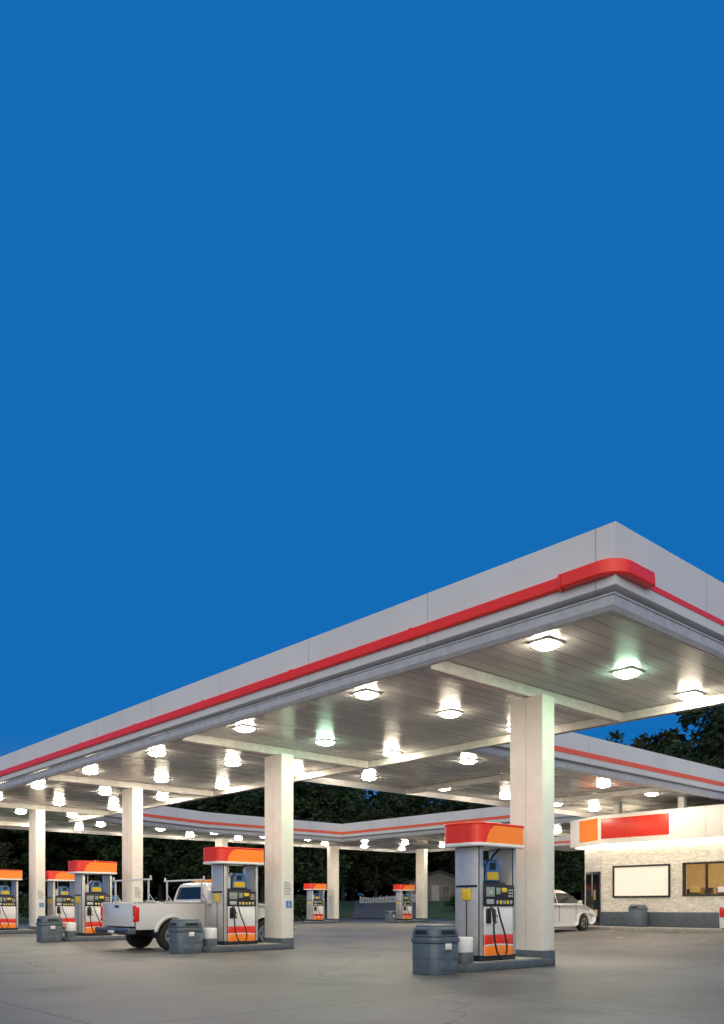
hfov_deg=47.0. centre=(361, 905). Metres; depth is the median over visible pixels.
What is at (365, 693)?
canopy light
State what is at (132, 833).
canopy column
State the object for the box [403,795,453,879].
tree
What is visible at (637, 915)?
waste bin
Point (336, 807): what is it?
tree
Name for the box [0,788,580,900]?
woodland
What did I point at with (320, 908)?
door panel
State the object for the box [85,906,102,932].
door panel
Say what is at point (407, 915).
door panel
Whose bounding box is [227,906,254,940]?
door panel
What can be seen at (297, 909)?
shrub
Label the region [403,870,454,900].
house
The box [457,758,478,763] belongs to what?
canopy light
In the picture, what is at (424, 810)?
tree
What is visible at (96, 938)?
pump island
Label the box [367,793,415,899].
tree
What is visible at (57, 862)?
tree
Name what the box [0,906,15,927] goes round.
door panel
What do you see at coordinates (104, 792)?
canopy light
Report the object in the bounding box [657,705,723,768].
tree
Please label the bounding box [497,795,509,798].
canopy light
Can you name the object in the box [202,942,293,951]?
pump island
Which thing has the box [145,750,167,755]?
canopy light
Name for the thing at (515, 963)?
pump island
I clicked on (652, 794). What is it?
canopy light
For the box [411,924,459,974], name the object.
service bin
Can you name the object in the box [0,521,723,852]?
gas station canopy
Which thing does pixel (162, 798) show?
canopy light
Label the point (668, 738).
tree
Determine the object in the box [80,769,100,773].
canopy light
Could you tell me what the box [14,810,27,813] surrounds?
canopy light
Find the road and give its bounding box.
[352,900,415,917]
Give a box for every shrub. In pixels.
[18,892,28,918]
[18,897,47,915]
[293,897,306,920]
[293,900,306,920]
[295,895,325,917]
[443,895,454,909]
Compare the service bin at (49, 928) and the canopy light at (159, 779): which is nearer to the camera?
the service bin at (49, 928)
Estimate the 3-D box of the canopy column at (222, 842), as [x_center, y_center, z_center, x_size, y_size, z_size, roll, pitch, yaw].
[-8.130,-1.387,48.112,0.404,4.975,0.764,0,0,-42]
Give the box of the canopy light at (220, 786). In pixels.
[214,784,231,788]
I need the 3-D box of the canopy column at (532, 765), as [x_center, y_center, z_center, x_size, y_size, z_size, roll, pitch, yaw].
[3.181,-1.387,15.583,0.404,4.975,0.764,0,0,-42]
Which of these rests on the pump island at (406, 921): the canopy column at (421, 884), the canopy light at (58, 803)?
the canopy column at (421, 884)
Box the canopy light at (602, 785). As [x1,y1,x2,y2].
[594,783,612,787]
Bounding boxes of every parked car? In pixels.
[554,890,595,930]
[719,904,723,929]
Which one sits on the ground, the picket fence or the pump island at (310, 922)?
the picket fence
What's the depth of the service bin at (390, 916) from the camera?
54.39 m
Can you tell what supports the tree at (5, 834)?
on the ground
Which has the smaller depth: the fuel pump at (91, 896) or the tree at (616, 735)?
the fuel pump at (91, 896)
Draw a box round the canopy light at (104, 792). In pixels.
[97,791,112,794]
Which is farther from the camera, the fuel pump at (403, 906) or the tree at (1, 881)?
the tree at (1, 881)
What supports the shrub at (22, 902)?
on the ground
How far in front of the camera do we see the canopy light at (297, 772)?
25.05 m
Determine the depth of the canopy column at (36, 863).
33.46 m
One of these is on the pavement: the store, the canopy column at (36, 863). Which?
the store
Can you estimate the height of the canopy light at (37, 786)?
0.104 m
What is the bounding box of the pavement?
[0,918,723,1023]
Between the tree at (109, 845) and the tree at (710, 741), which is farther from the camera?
the tree at (109, 845)
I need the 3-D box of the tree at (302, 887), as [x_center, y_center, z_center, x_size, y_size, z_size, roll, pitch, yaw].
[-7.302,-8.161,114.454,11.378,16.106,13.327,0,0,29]
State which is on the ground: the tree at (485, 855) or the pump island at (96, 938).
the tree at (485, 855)
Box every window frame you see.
[612,864,670,897]
[682,861,723,895]
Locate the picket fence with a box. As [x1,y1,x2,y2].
[360,893,415,902]
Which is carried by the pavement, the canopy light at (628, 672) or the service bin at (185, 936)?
the service bin at (185, 936)
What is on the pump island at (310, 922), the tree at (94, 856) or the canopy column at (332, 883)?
the canopy column at (332, 883)
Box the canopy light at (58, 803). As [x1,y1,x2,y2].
[51,801,66,804]
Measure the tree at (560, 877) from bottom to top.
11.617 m
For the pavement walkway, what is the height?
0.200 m
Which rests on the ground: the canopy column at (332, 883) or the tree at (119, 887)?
the tree at (119, 887)
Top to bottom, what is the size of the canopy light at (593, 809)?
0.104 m
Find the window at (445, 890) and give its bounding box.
[441,886,449,895]
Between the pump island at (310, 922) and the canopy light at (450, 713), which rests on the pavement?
the pump island at (310, 922)
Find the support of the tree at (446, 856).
on the ground
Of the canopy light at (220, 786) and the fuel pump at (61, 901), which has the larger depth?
the fuel pump at (61, 901)
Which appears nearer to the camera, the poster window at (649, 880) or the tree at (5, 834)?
the poster window at (649, 880)
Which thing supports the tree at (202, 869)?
on the ground
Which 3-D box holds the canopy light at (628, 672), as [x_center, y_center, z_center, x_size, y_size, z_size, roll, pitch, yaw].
[4.611,-4.033,14.476,0.474,0.104,0.474,0,0,-42]
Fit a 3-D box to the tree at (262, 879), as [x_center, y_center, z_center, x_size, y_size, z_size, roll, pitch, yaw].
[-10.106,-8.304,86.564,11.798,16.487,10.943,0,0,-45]
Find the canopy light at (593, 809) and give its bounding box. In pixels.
[587,808,601,810]
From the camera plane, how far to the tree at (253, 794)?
82.14 m
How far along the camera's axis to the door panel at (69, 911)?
34.24 m
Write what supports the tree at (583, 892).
on the ground
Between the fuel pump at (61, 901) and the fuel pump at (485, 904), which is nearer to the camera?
the fuel pump at (485, 904)
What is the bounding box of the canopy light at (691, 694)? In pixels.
[673,689,706,699]
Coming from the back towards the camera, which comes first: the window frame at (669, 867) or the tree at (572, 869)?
the tree at (572, 869)
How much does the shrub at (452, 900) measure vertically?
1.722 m
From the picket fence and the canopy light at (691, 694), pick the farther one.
the picket fence
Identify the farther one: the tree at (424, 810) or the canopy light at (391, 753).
the tree at (424, 810)
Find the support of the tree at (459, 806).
on the ground
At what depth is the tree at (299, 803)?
83.52 m
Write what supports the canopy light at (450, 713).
attached to the gas station canopy
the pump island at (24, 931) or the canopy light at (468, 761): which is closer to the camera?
the canopy light at (468, 761)
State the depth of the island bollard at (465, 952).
13.81 m
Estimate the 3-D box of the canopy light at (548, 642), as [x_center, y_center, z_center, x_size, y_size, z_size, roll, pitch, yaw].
[2.844,-4.033,12.882,0.474,0.104,0.474,0,0,-42]
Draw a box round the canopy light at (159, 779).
[152,777,170,781]
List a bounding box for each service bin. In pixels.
[36,916,62,941]
[168,919,202,953]
[385,911,396,922]
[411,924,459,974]
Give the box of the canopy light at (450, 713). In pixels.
[434,708,464,717]
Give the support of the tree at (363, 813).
on the ground
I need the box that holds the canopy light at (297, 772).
[293,769,306,774]
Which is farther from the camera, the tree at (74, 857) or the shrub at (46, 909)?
the tree at (74, 857)
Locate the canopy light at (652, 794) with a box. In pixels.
[646,792,659,795]
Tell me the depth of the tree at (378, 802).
115.84 m
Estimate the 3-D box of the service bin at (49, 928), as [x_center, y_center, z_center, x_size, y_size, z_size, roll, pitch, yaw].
[-9.571,0.700,25.509,0.693,0.800,0.624,0,0,-42]
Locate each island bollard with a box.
[65,923,75,940]
[203,928,216,951]
[458,937,473,970]
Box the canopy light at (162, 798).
[154,796,170,799]
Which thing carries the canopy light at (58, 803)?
attached to the gas station canopy
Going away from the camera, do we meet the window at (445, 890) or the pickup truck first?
the pickup truck
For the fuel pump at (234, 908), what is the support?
on the pump island at (250, 947)
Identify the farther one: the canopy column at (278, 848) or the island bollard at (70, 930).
the island bollard at (70, 930)
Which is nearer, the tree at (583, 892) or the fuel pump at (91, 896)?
the fuel pump at (91, 896)
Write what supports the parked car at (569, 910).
on the pavement
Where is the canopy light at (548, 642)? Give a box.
[524,635,566,650]
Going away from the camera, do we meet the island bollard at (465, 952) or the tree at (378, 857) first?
the island bollard at (465, 952)
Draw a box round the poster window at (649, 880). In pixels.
[614,866,667,895]
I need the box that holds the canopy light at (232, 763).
[221,760,243,765]
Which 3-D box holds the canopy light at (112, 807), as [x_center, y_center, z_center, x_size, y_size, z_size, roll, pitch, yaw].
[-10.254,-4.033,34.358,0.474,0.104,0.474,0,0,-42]
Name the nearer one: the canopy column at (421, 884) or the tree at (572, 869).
the canopy column at (421, 884)
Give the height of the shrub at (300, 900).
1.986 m
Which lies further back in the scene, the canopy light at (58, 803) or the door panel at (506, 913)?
the canopy light at (58, 803)
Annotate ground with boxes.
[18,899,584,921]
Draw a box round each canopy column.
[29,809,44,929]
[122,787,142,901]
[215,838,227,876]
[264,753,293,943]
[327,846,338,920]
[416,849,427,921]
[510,694,554,958]
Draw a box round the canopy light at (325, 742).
[312,738,337,745]
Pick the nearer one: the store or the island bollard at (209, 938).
the island bollard at (209, 938)
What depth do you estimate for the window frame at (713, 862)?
30.44 m
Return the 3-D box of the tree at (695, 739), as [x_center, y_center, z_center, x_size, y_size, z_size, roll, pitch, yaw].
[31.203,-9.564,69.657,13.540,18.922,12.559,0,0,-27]
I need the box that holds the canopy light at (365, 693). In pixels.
[350,688,383,698]
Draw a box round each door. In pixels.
[431,885,438,900]
[586,874,598,921]
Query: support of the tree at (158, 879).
on the ground
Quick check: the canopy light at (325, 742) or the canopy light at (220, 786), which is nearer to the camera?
the canopy light at (325, 742)
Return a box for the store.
[554,797,723,927]
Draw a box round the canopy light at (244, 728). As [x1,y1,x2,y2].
[231,724,257,731]
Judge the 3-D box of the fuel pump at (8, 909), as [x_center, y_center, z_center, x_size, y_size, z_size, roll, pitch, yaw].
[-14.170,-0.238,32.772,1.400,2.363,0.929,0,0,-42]
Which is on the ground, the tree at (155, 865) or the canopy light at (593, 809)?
the tree at (155, 865)
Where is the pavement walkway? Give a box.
[554,925,723,932]
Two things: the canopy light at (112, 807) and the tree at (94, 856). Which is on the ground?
the tree at (94, 856)
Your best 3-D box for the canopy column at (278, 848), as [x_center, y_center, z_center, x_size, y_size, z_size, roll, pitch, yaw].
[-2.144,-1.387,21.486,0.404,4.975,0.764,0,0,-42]
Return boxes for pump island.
[0,929,36,933]
[62,935,125,941]
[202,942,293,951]
[303,921,339,923]
[396,920,425,922]
[458,956,554,971]
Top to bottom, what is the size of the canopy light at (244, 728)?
0.104 m
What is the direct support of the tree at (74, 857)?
on the ground
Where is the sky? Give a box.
[0,0,723,899]
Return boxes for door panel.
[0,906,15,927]
[56,906,74,926]
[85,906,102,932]
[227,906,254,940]
[313,906,322,919]
[403,906,411,918]
[483,907,512,955]
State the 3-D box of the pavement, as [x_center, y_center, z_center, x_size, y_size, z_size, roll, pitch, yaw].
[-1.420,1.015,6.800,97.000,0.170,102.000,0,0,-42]
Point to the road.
(370, 910)
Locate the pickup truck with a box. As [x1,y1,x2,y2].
[95,875,294,949]
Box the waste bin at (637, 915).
[628,904,647,926]
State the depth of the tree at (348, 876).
108.63 m
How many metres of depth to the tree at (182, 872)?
86.17 m
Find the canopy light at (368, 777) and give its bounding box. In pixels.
[359,775,378,780]
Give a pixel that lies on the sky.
(317, 317)
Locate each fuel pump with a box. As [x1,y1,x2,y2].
[0,869,22,929]
[45,871,74,928]
[68,860,116,935]
[203,847,263,944]
[304,883,326,920]
[393,884,414,919]
[444,821,523,960]
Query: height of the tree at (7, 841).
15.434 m
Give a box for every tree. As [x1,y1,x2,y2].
[0,829,62,886]
[0,832,66,898]
[0,836,11,846]
[0,847,45,886]
[26,832,81,898]
[46,832,96,885]
[59,847,102,882]
[60,832,167,882]
[62,834,121,884]
[96,848,121,899]
[112,836,184,899]
[143,801,212,888]
[143,849,183,887]
[162,795,253,879]
[199,789,314,901]
[200,788,295,883]
[254,785,325,883]
[293,781,369,908]
[296,792,343,892]
[323,809,370,900]
[340,788,373,900]
[345,807,400,899]
[357,791,443,899]
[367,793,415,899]
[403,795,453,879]
[407,804,451,876]
[428,809,454,874]
[449,800,497,859]
[481,804,495,858]
[554,850,584,894]
[554,850,584,899]
[554,853,565,890]
[606,730,659,750]
[637,727,694,752]
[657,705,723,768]
[681,707,723,768]
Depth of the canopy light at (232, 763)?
23.52 m
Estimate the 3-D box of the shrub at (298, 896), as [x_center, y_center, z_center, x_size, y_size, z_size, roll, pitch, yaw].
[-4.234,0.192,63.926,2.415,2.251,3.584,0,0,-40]
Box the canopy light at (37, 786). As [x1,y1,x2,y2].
[29,784,47,788]
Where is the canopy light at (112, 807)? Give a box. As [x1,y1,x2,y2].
[106,806,120,809]
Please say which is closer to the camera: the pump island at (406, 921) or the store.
the store
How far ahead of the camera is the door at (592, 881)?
34.13 m
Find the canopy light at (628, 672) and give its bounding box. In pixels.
[608,666,645,678]
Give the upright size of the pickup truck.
1.860 m
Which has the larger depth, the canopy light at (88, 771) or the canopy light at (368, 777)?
the canopy light at (368, 777)
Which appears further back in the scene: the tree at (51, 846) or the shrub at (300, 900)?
the tree at (51, 846)
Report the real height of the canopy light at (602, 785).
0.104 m
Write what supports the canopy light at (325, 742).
attached to the gas station canopy
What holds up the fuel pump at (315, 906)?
on the pump island at (310, 922)
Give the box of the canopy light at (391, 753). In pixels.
[379,750,403,756]
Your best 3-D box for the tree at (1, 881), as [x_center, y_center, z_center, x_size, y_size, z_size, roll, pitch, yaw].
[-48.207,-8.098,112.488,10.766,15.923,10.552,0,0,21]

